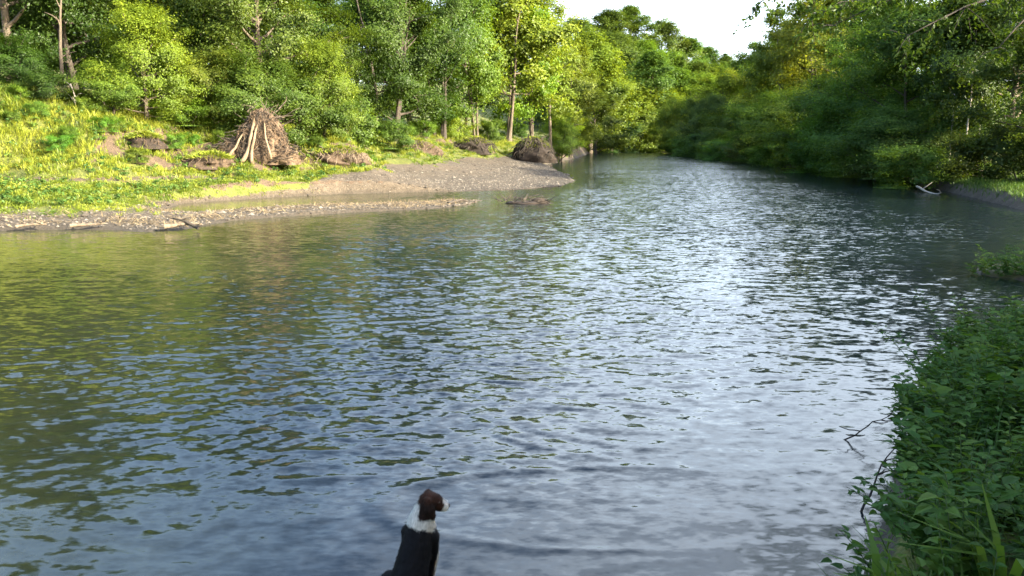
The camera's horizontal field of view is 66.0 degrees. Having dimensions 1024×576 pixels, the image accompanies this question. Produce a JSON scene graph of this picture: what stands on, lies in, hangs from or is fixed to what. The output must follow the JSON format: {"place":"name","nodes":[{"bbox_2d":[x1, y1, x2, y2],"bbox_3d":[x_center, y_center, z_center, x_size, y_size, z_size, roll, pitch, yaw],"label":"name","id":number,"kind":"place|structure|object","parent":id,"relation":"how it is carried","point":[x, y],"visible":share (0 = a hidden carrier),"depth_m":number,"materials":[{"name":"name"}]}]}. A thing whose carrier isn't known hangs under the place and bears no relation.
{"place":"outdoors","nodes":[
{"label":"outdoors","id":0,"kind":"place"},
{"bbox_2d":[0,152,1023,575],"bbox_3d":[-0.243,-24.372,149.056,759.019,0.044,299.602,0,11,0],"label":"water","id":1,"kind":"structure","parent":0,"point":[634,364],"depth_m":11.12,"materials":[{"name":"blue liquid"}]},
{"bbox_2d":[491,194,556,203],"bbox_3d":[0.580,-4.694,41.870,3.646,0.670,2.277,0,11,0],"label":"drift pile","id":2,"kind":"object","parent":1,"relation":"in","point":[536,200],"visible":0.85,"depth_m":41.58,"materials":[{"name":"wood"}]},
{"bbox_2d":[0,62,1023,575],"bbox_3d":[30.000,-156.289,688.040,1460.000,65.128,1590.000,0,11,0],"label":"ground","id":3,"kind":"structure","parent":0,"point":[384,184],"depth_m":45.60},
{"bbox_2d":[0,28,71,85],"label":"tree","id":4,"kind":"object","parent":3,"relation":"on","point":[27,55],"visible":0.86,"depth_m":48.91,"materials":[{"name":"green plant"}]},
{"bbox_2d":[20,100,52,118],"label":"weed clump","id":5,"kind":"object","parent":3,"relation":"on","point":[38,106],"visible":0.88,"depth_m":45.20,"materials":[{"name":"green plant"}]},
{"bbox_2d":[4,68,76,100],"bbox_3d":[-28.166,-12.235,47.416,3.488,1.912,3.987,0,11,1],"label":"shrub","id":6,"kind":"object","parent":3,"relation":"on","point":[46,83],"visible":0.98,"depth_m":46.65,"materials":[{"name":"green plant"}]},
{"bbox_2d":[0,0,101,74],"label":"broadleaf tree","id":7,"kind":"object","parent":3,"relation":"on","point":[6,13],"visible":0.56,"depth_m":52.67,"materials":[{"name":"green plant"}]},
{"bbox_2d":[40,132,75,150],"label":"weed clump","id":8,"kind":"object","parent":3,"relation":"on","point":[62,139],"visible":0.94,"depth_m":43.32,"materials":[{"name":"green plant"}]},
{"bbox_2d":[45,0,76,90],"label":"dead snag","id":9,"kind":"object","parent":3,"relation":"on","point":[61,55],"visible":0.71,"depth_m":50.70,"materials":[{"name":"grey wood"}]},
{"bbox_2d":[0,0,128,91],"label":"broadleaf tree","id":10,"kind":"object","parent":3,"relation":"on","point":[82,21],"visible":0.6,"depth_m":54.08,"materials":[{"name":"green plant"}]},
{"bbox_2d":[53,56,155,113],"bbox_3d":[-24.568,-12.308,47.915,6.123,3.675,6.449,-7,13,-34],"label":"bush","id":11,"kind":"object","parent":3,"relation":"on","point":[117,98],"visible":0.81,"depth_m":47.21,"materials":[{"name":"green plant"}]},
{"bbox_2d":[67,0,213,106],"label":"woodland tree","id":12,"kind":"object","parent":3,"relation":"on","point":[143,4],"visible":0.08,"depth_m":61.55,"materials":[{"name":"green plant"}]},
{"bbox_2d":[72,0,210,120],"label":"bright tree","id":13,"kind":"object","parent":3,"relation":"on","point":[138,21],"visible":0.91,"depth_m":48.06,"materials":[{"name":"green plant"}]},
{"bbox_2d":[124,130,168,148],"bbox_3d":[-21.707,-8.811,46.607,2.699,1.169,1.930,0,11,0],"label":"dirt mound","id":14,"kind":"object","parent":3,"relation":"on","point":[149,139],"visible":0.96,"depth_m":46.10,"materials":[{"name":"soil"}]},
{"bbox_2d":[160,129,192,148],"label":"weed clump","id":15,"kind":"object","parent":3,"relation":"on","point":[179,139],"visible":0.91,"depth_m":47.88,"materials":[{"name":"green plant"}]},
{"bbox_2d":[139,94,220,130],"bbox_3d":[-21.443,-11.460,51.153,5.719,2.716,5.202,-1,11,-6],"label":"shrub","id":16,"kind":"object","parent":3,"relation":"on","point":[197,108],"visible":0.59,"depth_m":50.45,"materials":[{"name":"green plant"}]},
{"bbox_2d":[98,0,274,103],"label":"broadleaf tree","id":17,"kind":"object","parent":3,"relation":"on","point":[181,3],"visible":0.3,"depth_m":59.55,"materials":[{"name":"green plant"}]},
{"bbox_2d":[168,41,247,123],"bbox_3d":[-20.416,-13.454,52.561,6.698,5.678,6.360,10,14,42],"label":"bushy tree","id":18,"kind":"object","parent":3,"relation":"on","point":[202,76],"visible":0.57,"depth_m":51.60,"materials":[{"name":"green plant"}]},
{"bbox_2d":[181,150,235,169],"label":"root clump","id":19,"kind":"object","parent":3,"relation":"on","point":[214,160],"visible":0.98,"depth_m":46.59,"materials":[{"name":"wood"}]},
{"bbox_2d":[0,180,476,228],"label":"flood litter","id":20,"kind":"object","parent":3,"relation":"on","point":[264,210],"visible":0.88,"depth_m":34.72,"materials":[{"name":"wood"}]},
{"bbox_2d":[187,40,312,133],"bbox_3d":[-17.538,-12.973,51.790,8.695,6.593,9.158,1,11,7],"label":"tree","id":21,"kind":"object","parent":3,"relation":"on","point":[245,71],"visible":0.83,"depth_m":50.48,"materials":[{"name":"green plant"}]},
{"bbox_2d":[146,0,354,103],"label":"woodland tree","id":22,"kind":"object","parent":3,"relation":"on","point":[247,43],"visible":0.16,"depth_m":62.29,"materials":[{"name":"green plant"}]},
{"bbox_2d":[208,96,305,164],"bbox_3d":[-15.892,-9.725,48.814,6.225,4.201,2.527,0,11,0],"label":"upturned root plate","id":23,"kind":"object","parent":3,"relation":"on","point":[260,136],"visible":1,"depth_m":48.46,"materials":[{"name":"brown wood"}]},
{"bbox_2d":[0,84,515,204],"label":"bank weeds","id":24,"kind":"object","parent":3,"relation":"on","point":[22,199],"visible":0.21,"depth_m":42.68,"materials":[{"name":"green plant"}]},
{"bbox_2d":[0,81,520,218],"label":"bank grass","id":25,"kind":"structure","parent":3,"relation":"on","point":[71,152],"depth_m":44.52,"materials":[{"name":"green plant"}]},
{"bbox_2d":[169,0,375,113],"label":"broadleaf tree","id":26,"kind":"object","parent":3,"relation":"on","point":[230,12],"visible":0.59,"depth_m":52.95,"materials":[{"name":"green plant"}]},
{"bbox_2d":[0,160,574,230],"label":"gravel","id":27,"kind":"structure","parent":3,"relation":"on","point":[399,175],"depth_m":50.87,"materials":[{"name":"grey gravel"}]},
{"bbox_2d":[218,50,361,146],"bbox_3d":[-15.010,-12.770,53.488,9.270,6.728,8.801,2,11,10],"label":"tree","id":28,"kind":"object","parent":3,"relation":"on","point":[300,92],"visible":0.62,"depth_m":52.78,"materials":[{"name":"green plant"}]},
{"bbox_2d":[254,0,381,120],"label":"woodland tree","id":29,"kind":"object","parent":3,"relation":"on","point":[329,16],"visible":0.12,"depth_m":70.13,"materials":[{"name":"green plant"}]},
{"bbox_2d":[281,31,370,142],"bbox_3d":[-12.985,-13.933,55.234,7.223,8.408,6.281,3,11,17],"label":"bushy tree","id":30,"kind":"object","parent":3,"relation":"on","point":[317,53],"visible":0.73,"depth_m":54.34,"materials":[{"name":"green plant"}]},
{"bbox_2d":[302,143,372,165],"bbox_3d":[-12.214,-9.122,53.647,5.484,1.503,3.947,0,11,0],"label":"root clump","id":31,"kind":"object","parent":3,"relation":"on","point":[331,155],"visible":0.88,"depth_m":52.68,"materials":[{"name":"wood"}]},
{"bbox_2d":[312,83,383,153],"bbox_3d":[-12.283,-12.398,58.849,6.560,5.477,7.497,-6,12,-30],"label":"shrub","id":32,"kind":"object","parent":3,"relation":"on","point":[359,131],"visible":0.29,"depth_m":57.45,"materials":[{"name":"green plant"}]},
{"bbox_2d":[323,0,427,119],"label":"woodland tree","id":33,"kind":"object","parent":3,"relation":"on","point":[364,20],"visible":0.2,"depth_m":88.64,"materials":[{"name":"green plant"}]},
{"bbox_2d":[368,117,421,149],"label":"shrub","id":34,"kind":"object","parent":3,"relation":"on","point":[387,131],"visible":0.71,"depth_m":70.99,"materials":[{"name":"green plant"}]},
{"bbox_2d":[345,0,477,142],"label":"broadleaf tree","id":35,"kind":"object","parent":3,"relation":"on","point":[397,42],"visible":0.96,"depth_m":79.18,"materials":[{"name":"green plant"}]},
{"bbox_2d":[382,489,449,575],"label":"dog","id":36,"kind":"object","parent":3,"relation":"on","point":[418,552],"visible":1,"depth_m":4.73},
{"bbox_2d":[350,1,483,138],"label":"woodland tree","id":37,"kind":"object","parent":3,"relation":"on","point":[450,113],"visible":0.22,"depth_m":92.43,"materials":[{"name":"green plant"}]},
{"bbox_2d":[406,118,438,136],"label":"shrub","id":38,"kind":"object","parent":3,"relation":"on","point":[419,126],"visible":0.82,"depth_m":93.15,"materials":[{"name":"green plant"}]},
{"bbox_2d":[396,138,448,158],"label":"root clump","id":39,"kind":"object","parent":3,"relation":"on","point":[426,145],"visible":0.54,"depth_m":78.14,"materials":[{"name":"wood"}]},
{"bbox_2d":[383,0,511,139],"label":"broadleaf tree","id":40,"kind":"object","parent":3,"relation":"on","point":[465,23],"visible":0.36,"depth_m":92.32,"materials":[{"name":"green plant"}]},
{"bbox_2d":[430,112,483,139],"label":"shrub","id":41,"kind":"object","parent":3,"relation":"on","point":[451,130],"visible":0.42,"depth_m":98.75,"materials":[{"name":"green plant"}]},
{"bbox_2d":[409,0,520,131],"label":"woodland tree","id":42,"kind":"object","parent":3,"relation":"on","point":[491,103],"visible":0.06,"depth_m":111.79,"materials":[{"name":"green plant"}]},
{"bbox_2d":[448,135,498,154],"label":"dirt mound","id":43,"kind":"object","parent":3,"relation":"on","point":[478,145],"visible":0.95,"depth_m":92.38,"materials":[{"name":"soil"}]},
{"bbox_2d":[435,0,513,136],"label":"bright tree","id":44,"kind":"object","parent":3,"relation":"on","point":[479,66],"visible":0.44,"depth_m":98.61,"materials":[{"name":"green plant"}]},
{"bbox_2d":[475,117,505,140],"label":"shrub","id":45,"kind":"object","parent":3,"relation":"on","point":[492,128],"visible":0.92,"depth_m":108.45,"materials":[{"name":"green plant"}]},
{"bbox_2d":[499,118,531,139],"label":"shrub","id":46,"kind":"object","parent":3,"relation":"on","point":[521,131],"visible":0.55,"depth_m":115.79,"materials":[{"name":"green plant"}]},
{"bbox_2d":[459,0,593,141],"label":"bright tree","id":47,"kind":"object","parent":3,"relation":"on","point":[545,39],"visible":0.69,"depth_m":107.42,"materials":[{"name":"green plant"}]},
{"bbox_2d":[488,0,565,135],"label":"bright tree","id":48,"kind":"object","parent":3,"relation":"on","point":[527,112],"visible":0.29,"depth_m":113.69,"materials":[{"name":"green plant"}]},
{"bbox_2d":[508,132,557,162],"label":"root clump","id":49,"kind":"object","parent":3,"relation":"on","point":[532,149],"visible":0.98,"depth_m":97.30,"materials":[{"name":"soil"}]},
{"bbox_2d":[517,0,585,152],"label":"sparse tree","id":50,"kind":"object","parent":3,"relation":"on","point":[564,92],"visible":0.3,"depth_m":127.31,"materials":[{"name":"green plant"}]},
{"bbox_2d":[534,109,588,160],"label":"bush","id":51,"kind":"object","parent":3,"relation":"on","point":[567,138],"visible":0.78,"depth_m":130.88,"materials":[{"name":"green plant"}]},
{"bbox_2d":[545,38,609,157],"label":"tree","id":52,"kind":"object","parent":3,"relation":"on","point":[586,85],"visible":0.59,"depth_m":145.44,"materials":[{"name":"green plant"}]},
{"bbox_2d":[558,11,606,55],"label":"hillside tree","id":53,"kind":"object","parent":3,"relation":"on","point":[578,22],"visible":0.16,"depth_m":283.19,"materials":[{"name":"green plant"}]},
{"bbox_2d":[533,86,637,153],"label":"hillside tree","id":54,"kind":"object","parent":3,"relation":"on","point":[607,120],"visible":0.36,"depth_m":219.65,"materials":[{"name":"green plant"}]},
{"bbox_2d":[555,23,648,152],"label":"hillside tree","id":55,"kind":"object","parent":3,"relation":"on","point":[599,48],"visible":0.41,"depth_m":229.43,"materials":[{"name":"green plant"}]},
{"bbox_2d":[582,2,642,74],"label":"hillside tree","id":56,"kind":"object","parent":3,"relation":"on","point":[606,14],"visible":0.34,"depth_m":290.06,"materials":[{"name":"green plant"}]},
{"bbox_2d":[586,67,649,152],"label":"hillside tree","id":57,"kind":"object","parent":3,"relation":"on","point":[617,74],"visible":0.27,"depth_m":234.52,"materials":[{"name":"green plant"}]},
{"bbox_2d":[590,24,652,88],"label":"hillside tree","id":58,"kind":"object","parent":3,"relation":"on","point":[622,41],"visible":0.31,"depth_m":268.64,"materials":[{"name":"green plant"}]},
{"bbox_2d":[598,118,649,152],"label":"shrub","id":59,"kind":"object","parent":3,"relation":"on","point":[628,129],"visible":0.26,"depth_m":239.90,"materials":[{"name":"green plant"}]},
{"bbox_2d":[600,1,671,73],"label":"hillside tree","id":60,"kind":"object","parent":3,"relation":"on","point":[634,13],"visible":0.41,"depth_m":293.76,"materials":[{"name":"green plant"}]},
{"bbox_2d":[618,77,666,152],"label":"hillside tree","id":61,"kind":"object","parent":3,"relation":"on","point":[645,117],"visible":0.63,"depth_m":240.16,"materials":[{"name":"green plant"}]},
{"bbox_2d":[623,34,682,97],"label":"hillside tree","id":62,"kind":"object","parent":3,"relation":"on","point":[646,43],"visible":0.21,"depth_m":276.18,"materials":[{"name":"green plant"}]},
{"bbox_2d":[617,43,691,151],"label":"hillside tree","id":63,"kind":"object","parent":3,"relation":"on","point":[652,64],"visible":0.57,"depth_m":243.14,"materials":[{"name":"green plant"}]},
{"bbox_2d":[641,92,699,146],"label":"river bush","id":64,"kind":"object","parent":3,"relation":"on","point":[663,122],"visible":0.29,"depth_m":208.81,"materials":[{"name":"green plant"}]},
{"bbox_2d":[637,15,708,66],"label":"hillside tree","id":65,"kind":"object","parent":3,"relation":"on","point":[672,28],"visible":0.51,"depth_m":300.32,"materials":[{"name":"green plant"}]},
{"bbox_2d":[672,32,710,67],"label":"hillside tree","id":66,"kind":"object","parent":3,"relation":"on","point":[697,46],"visible":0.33,"depth_m":307.14,"materials":[{"name":"green plant"}]},
{"bbox_2d":[675,129,722,153],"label":"bank bush","id":67,"kind":"object","parent":3,"relation":"on","point":[696,138],"visible":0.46,"depth_m":160.10,"materials":[{"name":"green plant"}]},
{"bbox_2d":[663,87,738,144],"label":"river bush","id":68,"kind":"object","parent":3,"relation":"on","point":[714,101],"visible":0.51,"depth_m":169.63,"materials":[{"name":"green plant"}]},
{"bbox_2d":[676,67,731,134],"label":"hillside tree","id":69,"kind":"object","parent":3,"relation":"on","point":[695,82],"visible":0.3,"depth_m":250.38,"materials":[{"name":"green plant"}]},
{"bbox_2d":[685,59,722,96],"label":"hillside tree","id":70,"kind":"object","parent":3,"relation":"on","point":[703,66],"visible":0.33,"depth_m":274.81,"materials":[{"name":"green plant"}]},
{"bbox_2d":[690,41,731,74],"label":"hillside tree","id":71,"kind":"object","parent":3,"relation":"on","point":[712,54],"visible":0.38,"depth_m":317.22,"materials":[{"name":"green plant"}]},
{"bbox_2d":[681,66,745,128],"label":"tall bush","id":72,"kind":"object","parent":3,"relation":"on","point":[723,82],"visible":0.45,"depth_m":188.20,"materials":[{"name":"green plant"}]},
{"bbox_2d":[693,97,757,153],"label":"river bush","id":73,"kind":"object","parent":3,"relation":"on","point":[720,124],"visible":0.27,"depth_m":148.45,"materials":[{"name":"green plant"}]},
{"bbox_2d":[703,66,786,123],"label":"tall bush","id":74,"kind":"object","parent":3,"relation":"on","point":[740,81],"visible":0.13,"depth_m":162.04,"materials":[{"name":"green plant"}]},
{"bbox_2d":[714,79,812,141],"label":"river bush","id":75,"kind":"object","parent":3,"relation":"on","point":[756,123],"visible":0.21,"depth_m":122.99,"materials":[{"name":"green plant"}]},
{"bbox_2d":[745,141,784,166],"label":"bank bush","id":76,"kind":"object","parent":3,"relation":"on","point":[756,161],"visible":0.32,"depth_m":102.66,"materials":[{"name":"green plant"}]},
{"bbox_2d":[727,2,814,125],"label":"sunlit tree","id":77,"kind":"object","parent":3,"relation":"on","point":[761,83],"visible":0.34,"depth_m":142.87,"materials":[{"name":"green plant"}]},
{"bbox_2d":[736,73,822,156],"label":"river bush","id":78,"kind":"object","parent":3,"relation":"on","point":[770,110],"visible":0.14,"depth_m":103.32,"materials":[{"name":"green plant"}]},
{"bbox_2d":[761,139,807,170],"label":"bank bush","id":79,"kind":"object","parent":3,"relation":"on","point":[782,156],"visible":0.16,"depth_m":91.56,"materials":[{"name":"green plant"}]},
{"bbox_2d":[747,0,848,130],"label":"sunlit tree","id":80,"kind":"object","parent":3,"relation":"on","point":[788,57],"visible":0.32,"depth_m":132.72,"materials":[{"name":"green plant"}]},
{"bbox_2d":[752,59,848,161],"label":"river bush","id":81,"kind":"object","parent":3,"relation":"on","point":[782,135],"visible":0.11,"depth_m":86.38,"materials":[{"name":"green plant"}]},
{"bbox_2d":[777,138,835,172],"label":"bank bush","id":82,"kind":"object","parent":3,"relation":"on","point":[799,157],"visible":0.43,"depth_m":81.65,"materials":[{"name":"green plant"}]},
{"bbox_2d":[797,0,869,91],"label":"sunlit tree","id":83,"kind":"object","parent":3,"relation":"on","point":[814,64],"visible":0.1,"depth_m":122.55,"materials":[{"name":"green plant"}]},
{"bbox_2d":[772,67,919,166],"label":"river bush","id":84,"kind":"object","parent":3,"relation":"on","point":[825,128],"visible":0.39,"depth_m":72.10,"materials":[{"name":"green plant"}]},
{"bbox_2d":[792,0,922,91],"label":"sunlit tree","id":85,"kind":"object","parent":3,"relation":"on","point":[820,46],"visible":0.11,"depth_m":106.33,"materials":[{"name":"green plant"}]},
{"bbox_2d":[823,516,900,575],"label":"broad bladed plant","id":86,"kind":"object","parent":3,"relation":"on","point":[875,553],"visible":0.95,"depth_m":4.74,"materials":[{"name":"green plant"}]},
{"bbox_2d":[815,0,934,119],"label":"shaded tree","id":87,"kind":"object","parent":3,"relation":"on","point":[835,44],"visible":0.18,"depth_m":73.95,"materials":[{"name":"green plant"}]},
{"bbox_2d":[732,0,1023,76],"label":"overhanging tree","id":88,"kind":"object","parent":3,"relation":"on","point":[842,6],"visible":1,"depth_m":14.04,"materials":[{"name":"green plant"}]},
{"bbox_2d":[830,121,955,180],"bbox_3d":[29.975,-10.116,60.105,9.803,5.004,11.714,-2,11,-12],"label":"bank bush","id":89,"kind":"object","parent":3,"relation":"on","point":[924,139],"visible":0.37,"depth_m":59.14,"materials":[{"name":"green plant"}]},
{"bbox_2d":[813,94,1012,172],"bbox_3d":[30.470,-11.606,61.138,13.390,6.827,14.493,-3,11,-14],"label":"river bush","id":90,"kind":"object","parent":3,"relation":"on","point":[890,121],"visible":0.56,"depth_m":59.64,"materials":[{"name":"green plant"}]},
{"bbox_2d":[816,0,1014,133],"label":"shaded tree","id":91,"kind":"object","parent":3,"relation":"on","point":[896,43],"visible":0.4,"depth_m":63.67,"materials":[{"name":"green plant"}]},
{"bbox_2d":[816,313,1023,575],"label":"grass","id":92,"kind":"structure","parent":3,"relation":"on","point":[930,569],"depth_m":5.92,"materials":[{"name":"green plant"}]},
{"bbox_2d":[820,295,1023,575],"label":"undergrowth","id":93,"kind":"object","parent":3,"relation":"on","point":[984,380],"visible":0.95,"depth_m":6.31,"materials":[{"name":"green plant"}]},
{"bbox_2d":[868,136,990,189],"bbox_3d":[28.451,-8.577,55.450,9.734,4.158,8.146,-8,13,-37],"label":"bank bush","id":94,"kind":"object","parent":3,"relation":"on","point":[891,158],"visible":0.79,"depth_m":53.90,"materials":[{"name":"green plant"}]},
{"bbox_2d":[858,0,1022,136],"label":"shaded tree","id":95,"kind":"object","parent":3,"relation":"on","point":[917,79],"visible":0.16,"depth_m":61.93,"materials":[{"name":"green plant"}]},
{"bbox_2d":[892,474,1023,575],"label":"broad bladed plant","id":96,"kind":"object","parent":3,"relation":"on","point":[1017,566],"visible":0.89,"depth_m":4.54,"materials":[{"name":"green plant"}]},
{"bbox_2d":[922,0,1001,163],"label":"slender tree","id":97,"kind":"object","parent":3,"relation":"on","point":[942,82],"visible":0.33,"depth_m":55.57,"materials":[{"name":"green plant"}]},
{"bbox_2d":[914,0,1023,154],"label":"shaded tree","id":98,"kind":"object","parent":3,"relation":"on","point":[957,60],"visible":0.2,"depth_m":53.74,"materials":[{"name":"green plant"}]},
{"bbox_2d":[920,0,1023,166],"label":"shaded tree","id":99,"kind":"object","parent":3,"relation":"on","point":[992,72],"visible":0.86,"depth_m":43.93,"materials":[{"name":"green plant"}]},
{"bbox_2d":[923,123,1023,179],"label":"shrub","id":100,"kind":"object","parent":3,"relation":"on","point":[961,161],"visible":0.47,"depth_m":50.96,"materials":[{"name":"green plant"}]},
{"bbox_2d":[927,160,1023,204],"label":"ledge grass","id":101,"kind":"structure","parent":3,"relation":"on","point":[999,185],"depth_m":45.86,"materials":[{"name":"green plant"}]},
{"bbox_2d":[939,9,1012,133],"bbox_3d":[31.723,-13.423,54.157,4.728,11.560,5.635,6,12,30],"label":"slender tree","id":102,"kind":"object","parent":3,"relation":"on","point":[979,88],"visible":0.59,"depth_m":53.46,"materials":[{"name":"green plant"}]},
{"bbox_2d":[944,1,1018,133],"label":"slender tree","id":103,"kind":"object","parent":3,"relation":"on","point":[1003,96],"visible":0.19,"depth_m":54.73,"materials":[{"name":"green plant"}]},
{"bbox_2d":[958,112,1023,180],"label":"shrub","id":104,"kind":"object","parent":3,"relation":"on","point":[1007,160],"visible":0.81,"depth_m":45.17,"materials":[{"name":"green plant"}]},
{"bbox_2d":[965,242,1023,276],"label":"leaning plant","id":105,"kind":"object","parent":3,"relation":"on","point":[1005,269],"visible":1,"depth_m":19.03,"materials":[{"name":"green plant"}]},
{"bbox_2d":[84,0,1008,85],"label":"sky","id":106,"kind":"structure","parent":0,"point":[714,21],"materials":[{"name":"white"}]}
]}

